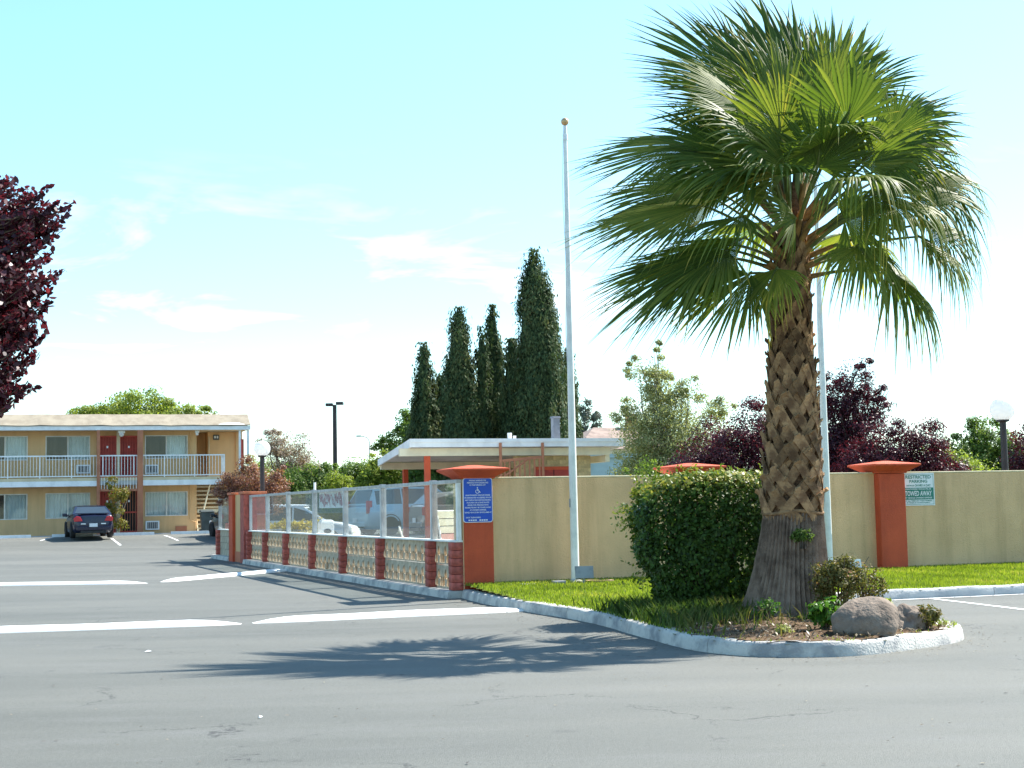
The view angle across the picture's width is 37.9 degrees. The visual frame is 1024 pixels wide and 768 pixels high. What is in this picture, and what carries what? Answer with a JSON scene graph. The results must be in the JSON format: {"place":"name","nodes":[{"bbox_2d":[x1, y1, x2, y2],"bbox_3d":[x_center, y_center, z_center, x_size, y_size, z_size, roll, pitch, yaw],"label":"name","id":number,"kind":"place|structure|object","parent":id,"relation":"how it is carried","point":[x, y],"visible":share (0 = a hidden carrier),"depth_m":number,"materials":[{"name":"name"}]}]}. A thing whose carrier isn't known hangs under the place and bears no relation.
{"place":"outdoors","nodes":[
{"label":"outdoors","id":0,"kind":"place"},
{"bbox_2d":[31,533,170,536],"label":"pavement","id":1,"kind":"structure","parent":0,"point":[96,535],"depth_m":68.85,"materials":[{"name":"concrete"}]},
{"bbox_2d":[409,491,453,535],"bbox_3d":[-1.081,4.398,50.805,4.740,1.530,2.160,1,-5,-22],"label":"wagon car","id":2,"kind":"object","parent":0,"point":[417,512],"visible":0.14,"depth_m":49.61,"materials":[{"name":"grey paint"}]},
{"bbox_2d":[0,529,1023,767],"bbox_3d":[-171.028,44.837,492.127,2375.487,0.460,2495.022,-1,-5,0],"label":"ground","id":3,"kind":"structure","parent":0,"point":[566,698],"depth_m":12.08,"materials":[{"name":"grey asphalt"}]},
{"bbox_2d":[0,535,30,537],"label":"wheel stop","id":4,"kind":"object","parent":3,"relation":"on","point":[15,536],"visible":1,"depth_m":66.79,"materials":[{"name":"paint"}]},
{"bbox_2d":[0,174,76,417],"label":"plum tree","id":5,"kind":"object","parent":3,"relation":"on","point":[24,223],"visible":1,"depth_m":11.04,"materials":[{"name":"purple plant"}]},
{"bbox_2d":[52,533,92,536],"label":"wheel stop","id":6,"kind":"object","parent":3,"relation":"on","point":[77,535],"visible":0.71,"depth_m":67.61,"materials":[{"name":"paint"}]},
{"bbox_2d":[0,581,145,585],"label":"road marking","id":7,"kind":"object","parent":3,"relation":"on","point":[63,583],"visible":1,"depth_m":31.04,"materials":[{"name":"white paint"}]},
{"bbox_2d":[62,505,112,537],"bbox_3d":[-18.814,6.103,66.323,2.100,1.430,4.795,1,-5,-21],"label":"coupe car","id":8,"kind":"object","parent":3,"relation":"on","point":[91,519],"visible":0.99,"depth_m":64.33,"materials":[{"name":"blue paint"}]},
{"bbox_2d":[105,476,129,532],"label":"young tree","id":9,"kind":"object","parent":3,"relation":"on","point":[116,509],"visible":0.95,"depth_m":68.76,"materials":[{"name":"green plant"}]},
{"bbox_2d":[0,620,240,632],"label":"speed bump","id":10,"kind":"object","parent":3,"relation":"on","point":[100,626],"visible":1,"depth_m":18.88,"materials":[{"name":"white paint"}]},
{"bbox_2d":[0,414,250,535],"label":"motel building","id":11,"kind":"structure","parent":3,"relation":"on","point":[166,469],"depth_m":71.54,"materials":[{"name":"beige paint"}]},
{"bbox_2d":[0,494,26,519],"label":"window","id":12,"kind":"structure","parent":11,"relation":"in","point":[15,505],"depth_m":70.41,"materials":[{"name":"clear glass"}]},
{"bbox_2d":[0,436,27,460],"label":"window","id":13,"kind":"structure","parent":11,"relation":"in","point":[13,445],"depth_m":70.65,"materials":[{"name":"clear glass"}]},
{"bbox_2d":[45,436,89,459],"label":"window","id":14,"kind":"structure","parent":11,"relation":"in","point":[76,445],"depth_m":71.50,"materials":[{"name":"clear glass"}]},
{"bbox_2d":[45,493,89,518],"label":"window","id":15,"kind":"structure","parent":11,"relation":"in","point":[56,504],"depth_m":71.05,"materials":[{"name":"clear glass"}]},
{"bbox_2d":[101,437,114,474],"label":"door","id":16,"kind":"structure","parent":11,"relation":"in","point":[104,451],"depth_m":71.82,"materials":[{"name":"red metal"}]},
{"bbox_2d":[101,491,114,533],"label":"door","id":17,"kind":"structure","parent":11,"relation":"in","point":[104,494],"depth_m":71.61,"materials":[{"name":"red metal"}]},
{"bbox_2d":[121,437,136,474],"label":"door","id":18,"kind":"structure","parent":11,"relation":"in","point":[130,439],"depth_m":72.12,"materials":[{"name":"red metal"}]},
{"bbox_2d":[121,491,136,532],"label":"door","id":19,"kind":"structure","parent":11,"relation":"in","point":[130,494],"depth_m":71.91,"materials":[{"name":"red metal"}]},
{"bbox_2d":[145,435,187,458],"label":"window","id":20,"kind":"structure","parent":11,"relation":"in","point":[175,444],"depth_m":72.93,"materials":[{"name":"clear glass"}]},
{"bbox_2d":[145,491,187,515],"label":"window","id":21,"kind":"structure","parent":11,"relation":"in","point":[174,503],"depth_m":72.56,"materials":[{"name":"white glass"}]},
{"bbox_2d":[114,532,153,535],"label":"wheel stop","id":22,"kind":"object","parent":3,"relation":"on","point":[134,533],"visible":1,"depth_m":68.39,"materials":[{"name":"paint"}]},
{"bbox_2d":[66,384,217,413],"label":"leafy tree","id":23,"kind":"object","parent":3,"relation":"on","point":[165,405],"visible":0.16,"depth_m":86.46,"materials":[{"name":"green plant"}]},
{"bbox_2d":[171,531,208,533],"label":"wheel stop","id":24,"kind":"object","parent":3,"relation":"on","point":[189,532],"visible":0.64,"depth_m":69.15,"materials":[{"name":"paint"}]},
{"bbox_2d":[199,510,214,530],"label":"wheeled bin","id":25,"kind":"object","parent":3,"relation":"on","point":[205,518],"visible":0.71,"depth_m":70.57,"materials":[{"name":"plastic"}]},
{"bbox_2d":[209,505,228,535],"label":"sedan car","id":26,"kind":"object","parent":3,"relation":"on","point":[213,525],"visible":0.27,"depth_m":65.84,"materials":[{"name":"black paint"}]},
{"bbox_2d":[161,569,286,581],"bbox_3d":[-6.373,4.317,33.874,0.414,0.074,5.200,-3,-5,22],"label":"speed bump","id":27,"kind":"object","parent":3,"relation":"on","point":[224,575],"visible":0.97,"depth_m":33.36,"materials":[{"name":"white paint"}]},
{"bbox_2d":[227,491,266,562],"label":"gate pier","id":28,"kind":"structure","parent":3,"relation":"on","point":[238,515],"depth_m":41.95,"materials":[{"name":"red brick"}]},
{"bbox_2d":[210,454,293,515],"bbox_3d":[-7.842,3.713,44.940,2.479,3.236,1.792,-1,-5,0],"label":"bronze shrub","id":29,"kind":"object","parent":3,"relation":"on","point":[277,486],"visible":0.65,"depth_m":44.95,"materials":[{"name":"brown plant"}]},
{"bbox_2d":[237,453,280,488],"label":"green bush","id":30,"kind":"object","parent":3,"relation":"on","point":[258,462],"visible":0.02,"depth_m":67.92,"materials":[{"name":"green plant"}]},
{"bbox_2d":[254,441,269,490],"bbox_3d":[-7.165,3.360,42.880,0.470,3.470,0.470,-1,-5,0],"label":"globe lamp","id":31,"kind":"object","parent":3,"relation":"on","point":[261,449],"visible":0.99,"depth_m":42.87,"materials":[{"name":"white glass"}]},
{"bbox_2d":[225,504,360,534],"bbox_3d":[-7.276,4.811,49.785,4.340,1.610,2.190,-1,-5,-1],"label":"white car","id":32,"kind":"object","parent":3,"relation":"on","point":[299,512],"visible":0.1,"depth_m":49.02,"materials":[{"name":"paint"}]},
{"bbox_2d":[265,517,321,532],"bbox_3d":[-7.080,4.717,45.846,2.944,1.246,0.931,1,-5,-20],"label":"flower bed","id":33,"kind":"object","parent":3,"relation":"on","point":[301,526],"visible":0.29,"depth_m":45.82,"materials":[{"name":"yellow plant"}]},
{"bbox_2d":[254,428,335,487],"bbox_3d":[-9.313,4.229,64.597,3.556,4.794,2.544,-4,-6,34],"label":"flowering tree","id":34,"kind":"object","parent":3,"relation":"on","point":[283,454],"visible":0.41,"depth_m":64.71,"materials":[{"name":"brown plant"}]},
{"bbox_2d":[270,461,344,512],"bbox_3d":[-8.349,4.664,59.901,2.996,3.224,3.472,3,-6,-39],"label":"green bush","id":35,"kind":"object","parent":3,"relation":"on","point":[302,480],"visible":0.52,"depth_m":59.44,"materials":[{"name":"green plant"}]},
{"bbox_2d":[318,520,333,553],"bbox_3d":[-4.646,3.935,37.325,0.340,1.080,0.348,1,-5,-20],"label":"pedestal box","id":36,"kind":"object","parent":3,"relation":"on","point":[325,526],"visible":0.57,"depth_m":37.21,"materials":[{"name":"white plastic"}]},
{"bbox_2d":[325,402,343,473],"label":"lot light","id":37,"kind":"object","parent":3,"relation":"on","point":[334,431],"visible":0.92,"depth_m":74.98,"materials":[{"name":"brown metal"}]},
{"bbox_2d":[211,479,463,598],"bbox_3d":[-5.076,3.509,35.502,0.420,1.930,24.800,1,-5,-20],"label":"pool fence","id":38,"kind":"object","parent":3,"relation":"on","point":[437,571],"visible":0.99,"depth_m":29.41,"materials":[{"name":"concrete"}]},
{"bbox_2d":[319,491,342,507],"bbox_3d":[-3.943,2.517,32.628,0.040,0.384,2.580,1,-5,-20],"label":"banner","id":39,"kind":"object","parent":38,"relation":"hanging from","point":[330,499],"visible":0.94,"depth_m":32.69,"materials":[{"name":"white fabric"}]},
{"bbox_2d":[320,470,373,521],"bbox_3d":[-6.237,4.663,58.036,2.441,2.630,1.931,-1,-5,0],"label":"green bush","id":40,"kind":"object","parent":3,"relation":"on","point":[337,514],"visible":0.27,"depth_m":57.67,"materials":[{"name":"green plant"}]},
{"bbox_2d":[326,457,370,521],"bbox_3d":[-6.400,4.635,61.826,3.169,3.306,3.063,-1,-5,0],"label":"green bush","id":41,"kind":"object","parent":3,"relation":"on","point":[352,468],"visible":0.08,"depth_m":61.23,"materials":[{"name":"green plant"}]},
{"bbox_2d":[350,527,362,556],"bbox_3d":[-3.134,3.617,32.910,0.754,0.936,0.636,-2,-5,8],"label":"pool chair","id":42,"kind":"object","parent":3,"relation":"on","point":[354,531],"visible":0.18,"depth_m":32.92,"materials":[{"name":"white plastic"}]},
{"bbox_2d":[356,435,369,458],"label":"street light","id":43,"kind":"object","parent":3,"relation":"on","point":[368,440],"visible":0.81,"depth_m":109.97,"materials":[{"name":"grey metal"}]},
{"bbox_2d":[356,448,402,533],"bbox_3d":[-5.041,4.294,58.919,2.412,3.563,2.486,3,-6,-39],"label":"green bush","id":44,"kind":"object","parent":3,"relation":"on","point":[374,474],"visible":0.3,"depth_m":58.70,"materials":[{"name":"green plant"}]},
{"bbox_2d":[253,607,522,622],"bbox_3d":[-1.562,3.094,20.113,3.876,0.079,0.435,1,-5,-20],"label":"speed bump","id":45,"kind":"object","parent":3,"relation":"on","point":[384,614],"visible":0.98,"depth_m":19.95,"materials":[{"name":"white paint"}]},
{"bbox_2d":[369,407,409,452],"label":"leafy tree","id":46,"kind":"object","parent":3,"relation":"on","point":[384,442],"visible":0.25,"depth_m":74.84,"materials":[{"name":"green plant"}]},
{"bbox_2d":[348,486,441,535],"bbox_3d":[-3.674,4.734,55.996,4.940,1.810,2.290,2,-6,-32],"label":"minivan car","id":47,"kind":"object","parent":3,"relation":"on","point":[364,511],"visible":0.37,"depth_m":54.53,"materials":[{"name":"blue paint"}]},
{"bbox_2d":[388,412,410,530],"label":"leafy tree","id":48,"kind":"object","parent":3,"relation":"on","point":[400,429],"visible":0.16,"depth_m":65.91,"materials":[{"name":"green plant"}]},
{"bbox_2d":[401,341,442,533],"bbox_3d":[-3.400,2.327,57.994,1.949,8.086,1.809,-1,-5,0],"label":"cypress tree","id":49,"kind":"object","parent":3,"relation":"on","point":[424,417],"visible":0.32,"depth_m":57.83,"materials":[{"name":"green plant"}]},
{"bbox_2d":[397,462,452,533],"bbox_3d":[-3.220,4.223,56.763,2.610,3.177,2.756,2,-6,-38],"label":"green bush","id":50,"kind":"object","parent":3,"relation":"on","point":[415,475],"visible":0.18,"depth_m":56.50,"materials":[{"name":"green plant"}]},
{"bbox_2d":[434,372,445,438],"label":"cypress tree","id":51,"kind":"object","parent":3,"relation":"on","point":[438,377],"visible":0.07,"depth_m":58.62,"materials":[{"name":"green plant"}]},
{"bbox_2d":[438,510,453,539],"bbox_3d":[-0.989,3.045,28.527,0.754,1.276,0.636,-5,-6,42],"label":"pool chair","id":52,"kind":"object","parent":3,"relation":"on","point":[447,524],"visible":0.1,"depth_m":28.69,"materials":[{"name":"white plastic"}]},
{"bbox_2d":[433,306,487,491],"bbox_3d":[-1.904,1.608,57.126,2.166,9.268,2.131,-1,-5,0],"label":"cypress tree","id":53,"kind":"object","parent":3,"relation":"on","point":[459,410],"visible":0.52,"depth_m":56.73,"materials":[{"name":"green plant"}]},
{"bbox_2d":[436,465,508,593],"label":"wall pillar","id":54,"kind":"structure","parent":3,"relation":"on","point":[478,550],"depth_m":23.99,"materials":[{"name":"orange paint"}]},
{"bbox_2d":[463,478,492,522],"bbox_3d":[-0.551,1.869,24.034,0.500,0.715,0.018,1,-5,-20],"label":"parking sign","id":55,"kind":"object","parent":54,"relation":"attached to","point":[477,501],"visible":1,"depth_m":24.03,"materials":[{"name":"blue metal"}]},
{"bbox_2d":[474,325,495,438],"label":"cypress tree","id":56,"kind":"object","parent":3,"relation":"on","point":[482,363],"visible":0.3,"depth_m":57.20,"materials":[{"name":"green plant"}]},
{"bbox_2d":[482,304,505,437],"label":"cypress tree","id":57,"kind":"object","parent":3,"relation":"on","point":[496,350],"visible":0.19,"depth_m":58.02,"materials":[{"name":"green plant"}]},
{"bbox_2d":[378,416,623,538],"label":"pool pavilion","id":58,"kind":"structure","parent":3,"relation":"on","point":[532,457],"depth_m":44.33,"materials":[{"name":"white paint"}]},
{"bbox_2d":[536,466,568,475],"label":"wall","id":59,"kind":"structure","parent":58,"relation":"in","point":[552,470],"depth_m":44.53,"materials":[{"name":"red wood"}]},
{"bbox_2d":[496,337,518,437],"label":"cypress tree","id":60,"kind":"object","parent":3,"relation":"on","point":[504,413],"visible":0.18,"depth_m":56.93,"materials":[{"name":"green plant"}]},
{"bbox_2d":[12,593,1019,762],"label":"leaf litter","id":61,"kind":"object","parent":3,"relation":"on","point":[805,634],"visible":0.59,"depth_m":14.86,"materials":[{"name":"brown plant"}]},
{"bbox_2d":[503,246,567,461],"bbox_3d":[1.152,0.520,56.049,2.834,11.504,2.651,3,-6,-43],"label":"cypress tree","id":62,"kind":"object","parent":3,"relation":"on","point":[540,379],"visible":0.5,"depth_m":55.70,"materials":[{"name":"green plant"}]},
{"bbox_2d":[562,347,583,437],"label":"cypress tree","id":63,"kind":"object","parent":3,"relation":"on","point":[579,432],"visible":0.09,"depth_m":57.94,"materials":[{"name":"green plant"}]},
{"bbox_2d":[578,397,602,431],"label":"eucalyptus tree","id":64,"kind":"object","parent":3,"relation":"on","point":[586,415],"visible":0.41,"depth_m":109.92,"materials":[{"name":"green plant"}]},
{"bbox_2d":[583,413,637,453],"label":"house","id":65,"kind":"structure","parent":3,"relation":"on","point":[601,432],"depth_m":96.61,"materials":[{"name":"beige paint"}]},
{"bbox_2d":[590,453,650,475],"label":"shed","id":66,"kind":"structure","parent":3,"relation":"on","point":[600,469],"depth_m":59.58,"materials":[{"name":"blue"}]},
{"bbox_2d":[621,454,666,474],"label":"green bush","id":67,"kind":"object","parent":3,"relation":"on","point":[642,465],"visible":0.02,"depth_m":35.84,"materials":[{"name":"green plant"}]},
{"bbox_2d":[604,339,737,475],"bbox_3d":[4.673,1.644,42.065,4.347,5.891,2.796,-1,-5,0],"label":"pale tree","id":68,"kind":"object","parent":3,"relation":"on","point":[663,440],"visible":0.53,"depth_m":41.82,"materials":[{"name":"green plant"}]},
{"bbox_2d":[653,463,725,474],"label":"wall pillar","id":69,"kind":"structure","parent":3,"relation":"on","point":[672,468],"depth_m":25.42,"materials":[{"name":"red concrete"}]},
{"bbox_2d":[663,394,765,472],"bbox_3d":[5.585,2.235,36.169,4.094,3.949,2.537,-1,-5,0],"label":"plum tree","id":70,"kind":"object","parent":3,"relation":"on","point":[747,458],"visible":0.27,"depth_m":35.67,"materials":[{"name":"purple plant"}]},
{"bbox_2d":[461,583,1023,656],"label":"kerb","id":71,"kind":"structure","parent":3,"relation":"on","point":[849,647],"depth_m":14.99,"materials":[{"name":"concrete"}]},
{"bbox_2d":[493,470,1023,595],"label":"perimeter wall","id":72,"kind":"structure","parent":3,"relation":"on","point":[973,517],"depth_m":26.34,"materials":[{"name":"beige paint"}]},
{"bbox_2d":[904,473,934,505],"bbox_3d":[7.332,1.902,26.967,0.700,0.585,0.014,1,-5,-20],"label":"towing sign","id":73,"kind":"object","parent":72,"relation":"attached to","point":[919,489],"visible":1,"depth_m":26.97,"materials":[{"name":"white metal"}]},
{"bbox_2d":[816,357,896,472],"bbox_3d":[8.119,1.772,36.976,3.336,4.890,2.403,1,-5,-26],"label":"plum tree","id":74,"kind":"object","parent":3,"relation":"on","point":[846,427],"visible":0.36,"depth_m":36.80,"materials":[{"name":"purple plant"}]},
{"bbox_2d":[847,461,920,567],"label":"wall pillar","id":75,"kind":"structure","parent":3,"relation":"on","point":[890,513],"depth_m":26.56,"materials":[{"name":"red concrete"}]},
{"bbox_2d":[829,417,975,472],"bbox_3d":[9.156,2.405,35.003,3.396,3.266,2.015,-1,-5,0],"label":"plum tree","id":76,"kind":"object","parent":3,"relation":"on","point":[931,458],"visible":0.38,"depth_m":34.73,"materials":[{"name":"purple plant"}]},
{"bbox_2d":[897,594,1015,599],"bbox_3d":[8.425,3.111,22.381,7.712,0.001,0.174,1,-5,-20],"label":"gutter line","id":77,"kind":"object","parent":3,"relation":"on","point":[950,597],"visible":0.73,"depth_m":21.65,"materials":[{"name":"paint"}]},
{"bbox_2d":[923,447,998,470],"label":"green bush","id":78,"kind":"object","parent":3,"relation":"on","point":[973,462],"visible":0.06,"depth_m":41.86,"materials":[{"name":"green plant"}]},
{"bbox_2d":[929,598,1023,609],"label":"stall line","id":79,"kind":"object","parent":3,"relation":"on","point":[978,603],"visible":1,"depth_m":20.09,"materials":[{"name":"paint"}]},
{"bbox_2d":[941,415,1023,470],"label":"leafy tree","id":80,"kind":"object","parent":3,"relation":"on","point":[979,437],"visible":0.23,"depth_m":47.61,"materials":[{"name":"green plant"}]},
{"bbox_2d":[989,397,1014,470],"bbox_3d":[9.991,1.940,30.226,0.500,3.360,0.500,-1,-5,0],"label":"globe lamp","id":81,"kind":"object","parent":3,"relation":"on","point":[1002,410],"visible":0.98,"depth_m":30.21,"materials":[{"name":"white glass"}]},
{"bbox_2d":[999,422,1023,469],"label":"plum tree","id":82,"kind":"object","parent":3,"relation":"on","point":[1018,464],"visible":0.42,"depth_m":35.03,"materials":[{"name":"purple plant"}]},
{"bbox_2d":[0,0,1023,475],"label":"sky","id":83,"kind":"structure","parent":0,"point":[277,201],"materials":[{"name":"blue"}]},
{"bbox_2d":[464,561,1023,641],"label":"lawn","id":84,"kind":"structure","parent":0,"point":[639,585],"depth_m":22.36,"materials":[{"name":"green plant"}]},
{"bbox_2d":[551,580,565,584],"bbox_3d":[0.741,3.151,23.576,0.200,0.090,0.160,0,-5,-17],"label":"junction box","id":85,"kind":"object","parent":84,"relation":"on","point":[560,581],"visible":0.52,"depth_m":23.52,"materials":[{"name":"grey metal"}]},
{"bbox_2d":[561,118,578,582],"bbox_3d":[0.949,-0.545,24.365,0.280,7.736,0.280,-1,-5,0],"label":"flagpole","id":86,"kind":"object","parent":84,"relation":"on","point":[573,506],"visible":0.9,"depth_m":24.28,"materials":[{"name":"metal"}]},
{"bbox_2d":[575,566,593,583],"bbox_3d":[1.138,3.052,23.690,0.294,0.330,0.197,-1,-5,-7],"label":"floodlight","id":87,"kind":"object","parent":84,"relation":"on","point":[582,573],"visible":0.93,"depth_m":23.63,"materials":[{"name":"grey metal"}]},
{"bbox_2d":[585,579,613,582],"bbox_3d":[1.405,3.173,23.944,0.460,0.060,0.460,-1,-5,0],"label":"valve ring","id":88,"kind":"object","parent":84,"relation":"on","point":[600,579],"visible":0.36,"depth_m":23.86,"materials":[{"name":"concrete"}]},
{"bbox_2d":[610,463,762,602],"bbox_3d":[2.280,1.917,18.447,2.156,1.905,1.508,-1,-5,0],"label":"hedge bush","id":89,"kind":"object","parent":84,"relation":"on","point":[706,547],"visible":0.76,"depth_m":17.91,"materials":[{"name":"green plant"}]},
{"bbox_2d":[572,587,842,638],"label":"tall weeds","id":90,"kind":"object","parent":84,"relation":"on","point":[681,613],"visible":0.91,"depth_m":16.54,"materials":[{"name":"green plant"}]},
{"bbox_2d":[666,615,949,642],"bbox_3d":[2.893,2.528,15.844,2.929,0.092,3.770,1,-5,-26],"label":"planting bed","id":91,"kind":"object","parent":84,"relation":"on","point":[804,628],"visible":0.31,"depth_m":14.79,"materials":[{"name":"soil"}]},
{"bbox_2d":[751,597,781,620],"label":"green plant","id":92,"kind":"object","parent":91,"relation":"on","point":[770,610],"visible":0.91,"depth_m":16.14,"materials":[{"name":"green plant"}]},
{"bbox_2d":[551,0,996,616],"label":"fan palm","id":93,"kind":"object","parent":91,"relation":"on","point":[775,104],"visible":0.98,"depth_m":16.84,"materials":[{"name":"green plant"}]},
{"bbox_2d":[789,527,814,548],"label":"green plant","id":94,"kind":"object","parent":93,"relation":"attached to","point":[801,535],"visible":1,"depth_m":16.67,"materials":[{"name":"green plant"}]},
{"bbox_2d":[775,624,794,633],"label":"green plant","id":95,"kind":"object","parent":91,"relation":"on","point":[784,627],"visible":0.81,"depth_m":14.59,"materials":[{"name":"green plant"}]},
{"bbox_2d":[807,596,842,628],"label":"green plant","id":96,"kind":"object","parent":91,"relation":"on","point":[822,612],"visible":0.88,"depth_m":14.95,"materials":[{"name":"green plant"}]},
{"bbox_2d":[808,553,875,605],"bbox_3d":[3.619,2.231,16.371,0.712,0.768,0.754,-4,-5,28],"label":"leafy shrub","id":97,"kind":"object","parent":91,"relation":"on","point":[830,577],"visible":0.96,"depth_m":16.26,"materials":[{"name":"green plant"}]},
{"bbox_2d":[831,596,899,636],"bbox_3d":[3.436,2.273,14.544,0.675,0.392,0.623,0,-5,-17],"label":"boulder","id":98,"kind":"object","parent":91,"relation":"on","point":[872,615],"visible":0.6,"depth_m":14.37,"materials":[{"name":"stone"}]},
{"bbox_2d":[897,603,925,630],"bbox_3d":[3.937,2.349,14.996,0.435,0.287,0.359,2,-6,-33],"label":"boulder","id":99,"kind":"object","parent":91,"relation":"on","point":[908,616],"visible":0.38,"depth_m":14.89,"materials":[{"name":"stone"}]},
{"bbox_2d":[917,604,943,628],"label":"green plant","id":100,"kind":"object","parent":91,"relation":"on","point":[931,616],"visible":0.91,"depth_m":14.91,"materials":[{"name":"green plant"}]},
{"bbox_2d":[812,182,832,563],"bbox_3d":[5.378,-0.450,25.934,0.280,7.616,0.280,-1,-5,0],"label":"flagpole","id":101,"kind":"object","parent":84,"relation":"on","point":[824,435],"visible":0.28,"depth_m":25.81,"materials":[{"name":"metal"}]},
{"bbox_2d":[849,563,892,599],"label":"leafy shrub","id":102,"kind":"object","parent":84,"relation":"on","point":[874,591],"visible":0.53,"depth_m":17.30,"materials":[{"name":"green plant"}]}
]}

